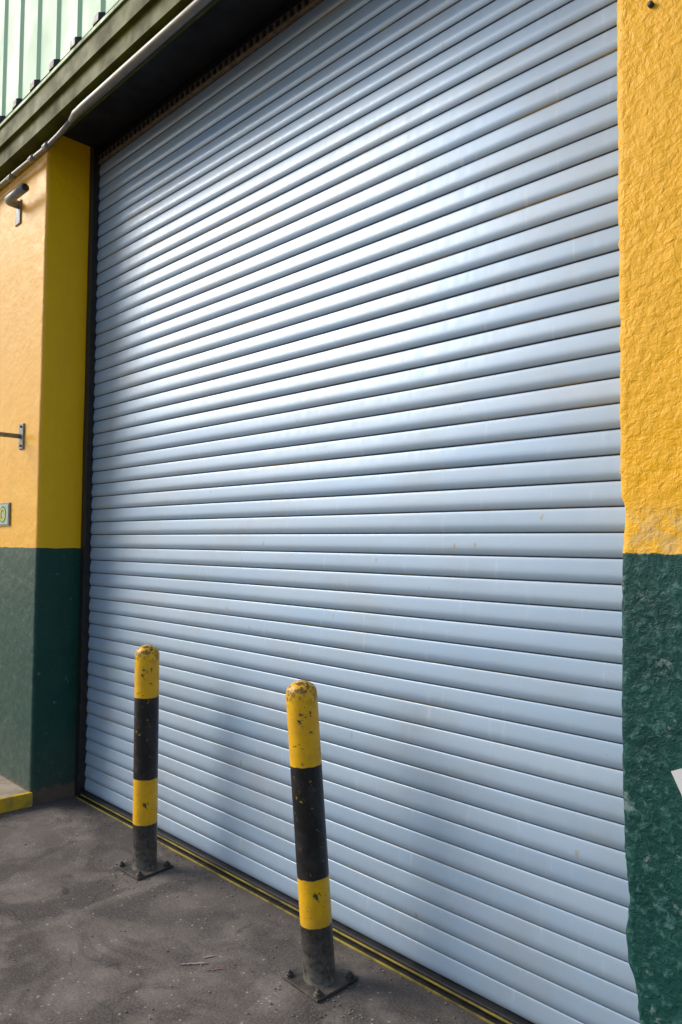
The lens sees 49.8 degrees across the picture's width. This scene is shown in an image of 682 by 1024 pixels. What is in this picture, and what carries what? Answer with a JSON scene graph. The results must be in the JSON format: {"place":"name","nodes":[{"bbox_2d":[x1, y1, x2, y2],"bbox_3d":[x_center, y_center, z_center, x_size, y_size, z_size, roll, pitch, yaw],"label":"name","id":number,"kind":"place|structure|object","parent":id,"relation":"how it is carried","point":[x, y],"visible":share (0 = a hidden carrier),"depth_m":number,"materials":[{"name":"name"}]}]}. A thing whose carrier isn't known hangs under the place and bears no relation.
{"place":"outdoors","nodes":[
{"label":"outdoors","id":0,"kind":"place"},
{"bbox_2d":[0,775,32,813],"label":"pavement","id":1,"kind":"structure","parent":0,"point":[13,796],"depth_m":4.13,"materials":[{"name":"concrete"}]},
{"bbox_2d":[5,183,28,226],"bbox_3d":[-1.958,-1.871,4.471,0.328,0.150,0.111,-2,-3,45],"label":"wall pipe bracket","id":2,"kind":"object","parent":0,"point":[13,196],"depth_m":4.48,"materials":[{"name":"grey metal"}]},
{"bbox_2d":[0,795,497,1023],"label":"ground","id":3,"kind":"structure","parent":0,"point":[85,979],"depth_m":2.72,"materials":[{"name":"concrete"}]},
{"bbox_2d":[0,136,89,805],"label":"wall","id":4,"kind":"structure","parent":3,"relation":"on","point":[43,271],"depth_m":4.36,"materials":[{"name":"yellow paint"}]},
{"bbox_2d":[0,502,10,525],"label":"wall sign","id":5,"kind":"object","parent":4,"relation":"attached to","point":[5,508],"visible":1,"depth_m":4.53,"materials":[{"name":"white plastic"}]},
{"bbox_2d":[0,423,24,449],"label":"gate latch bracket","id":6,"kind":"object","parent":4,"relation":"attached to","point":[20,436],"visible":1,"depth_m":4.40,"materials":[{"name":"silver metal"}]},
{"bbox_2d":[74,144,102,796],"bbox_3d":[-1.522,-0.303,4.433,0.062,3.960,0.055,-2,-3,45],"label":"guide rail","id":7,"kind":"object","parent":4,"relation":"attached to","point":[96,151],"visible":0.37,"depth_m":4.40,"materials":[{"name":"black metal"}]},
{"bbox_2d":[0,0,218,181],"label":"fascia","id":8,"kind":"structure","parent":4,"relation":"attached to","point":[117,36],"depth_m":3.80,"materials":[{"name":"green metal"}]},
{"bbox_2d":[0,0,125,123],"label":"rib closers","id":9,"kind":"object","parent":8,"relation":"on","point":[74,42],"visible":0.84,"depth_m":4.00,"materials":[{"name":"white metal"}]},
{"bbox_2d":[0,0,215,187],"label":"conduit pipe","id":10,"kind":"object","parent":8,"relation":"attached to","point":[181,20],"visible":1,"depth_m":3.54,"materials":[{"name":"grey metal"}]},
{"bbox_2d":[116,644,172,879],"bbox_3d":[-0.901,1.129,3.409,0.188,1.021,0.188,-2,-3,43],"label":"safety bollard","id":11,"kind":"object","parent":3,"relation":"on","point":[145,861],"visible":1,"depth_m":3.36,"materials":[{"name":"metal"}]},
{"bbox_2d":[181,955,221,969],"bbox_3d":[-0.493,1.606,2.600,0.136,0.001,0.104,2,-3,-30],"label":"faded floor marking","id":12,"kind":"object","parent":3,"relation":"on","point":[201,962],"visible":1,"depth_m":2.62,"materials":[{"name":"paint"}]},
{"bbox_2d":[3,797,464,1023],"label":"gravel grit","id":13,"kind":"object","parent":3,"relation":"on","point":[320,1016],"visible":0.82,"depth_m":2.66,"materials":[{"name":"grey gravel"}]},
{"bbox_2d":[76,797,494,1023],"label":"door threshold","id":14,"kind":"structure","parent":3,"relation":"on","point":[381,963],"depth_m":2.77,"materials":[{"name":"black metal"}]},
{"bbox_2d":[77,796,502,1023],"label":"sill angle","id":15,"kind":"object","parent":3,"relation":"on","point":[474,1010],"visible":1,"depth_m":2.77,"materials":[{"name":"yellow metal"}]},
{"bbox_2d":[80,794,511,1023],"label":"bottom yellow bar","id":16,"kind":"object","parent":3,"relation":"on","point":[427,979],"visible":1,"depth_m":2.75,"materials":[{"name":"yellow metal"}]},
{"bbox_2d":[81,791,532,1023],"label":"bottom rubber","id":17,"kind":"object","parent":3,"relation":"on","point":[486,1004],"visible":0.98,"depth_m":2.75,"materials":[{"name":"black rubber"}]},
{"bbox_2d":[282,680,357,1002],"bbox_3d":[-0.079,1.101,2.559,0.194,1.018,0.212,3,-3,-43],"label":"safety bollard","id":18,"kind":"object","parent":3,"relation":"on","point":[318,975],"visible":1,"depth_m":2.52,"materials":[{"name":"metal"}]},
{"bbox_2d":[92,0,624,1023],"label":"slat backing","id":19,"kind":"object","parent":3,"relation":"on","point":[252,34],"visible":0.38,"depth_m":3.21,"materials":[{"name":"black metal"}]},
{"bbox_2d":[617,0,681,1023],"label":"wall","id":20,"kind":"structure","parent":3,"relation":"on","point":[649,73],"depth_m":1.76,"materials":[{"name":"yellow paint"}]},
{"bbox_2d":[63,0,289,146],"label":"lintel soffit","id":21,"kind":"structure","parent":20,"relation":"attached to","point":[217,29],"depth_m":3.73,"materials":[{"name":"metal"}]},
{"bbox_2d":[98,0,322,164],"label":"top strip","id":22,"kind":"object","parent":20,"relation":"attached to","point":[269,36],"visible":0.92,"depth_m":3.63,"materials":[{"name":"black metal"}]},
{"bbox_2d":[97,0,313,161],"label":"strip slots","id":23,"kind":"object","parent":22,"relation":"attached to","point":[284,18],"visible":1,"depth_m":3.66,"materials":[{"name":"black metal"}]},
{"bbox_2d":[84,0,639,1023],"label":"slats","id":24,"kind":"object","parent":20,"relation":"attached to","point":[338,188],"visible":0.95,"depth_m":2.74,"materials":[{"name":"paint"}]},
{"bbox_2d":[647,0,653,8],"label":"wall anchor","id":25,"kind":"object","parent":20,"relation":"attached to","point":[650,4],"depth_m":1.80,"materials":[{"name":"grey metal"}]},
{"bbox_2d":[671,768,681,794],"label":"paper notice","id":26,"kind":"object","parent":20,"relation":"attached to","point":[677,774],"visible":1,"depth_m":1.69,"materials":[{"name":"white paper"}]},
{"bbox_3d":[-0.625,-3.927,3.767,20.000,2.840,0.587,-2,-3,45],"label":"upper wall","id":27,"kind":"object","parent":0,"visible":0},
{"bbox_2d":[5,1,117,117],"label":"cladding backer","id":28,"kind":"object","parent":27,"relation":"attached to","point":[60,60],"depth_m":4.17,"materials":[{"name":"black metal"}]},
{"bbox_2d":[0,0,117,116],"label":"cladding","id":29,"kind":"structure","parent":28,"relation":"attached to","point":[37,37],"depth_m":4.24,"materials":[{"name":"metal"}]}
]}

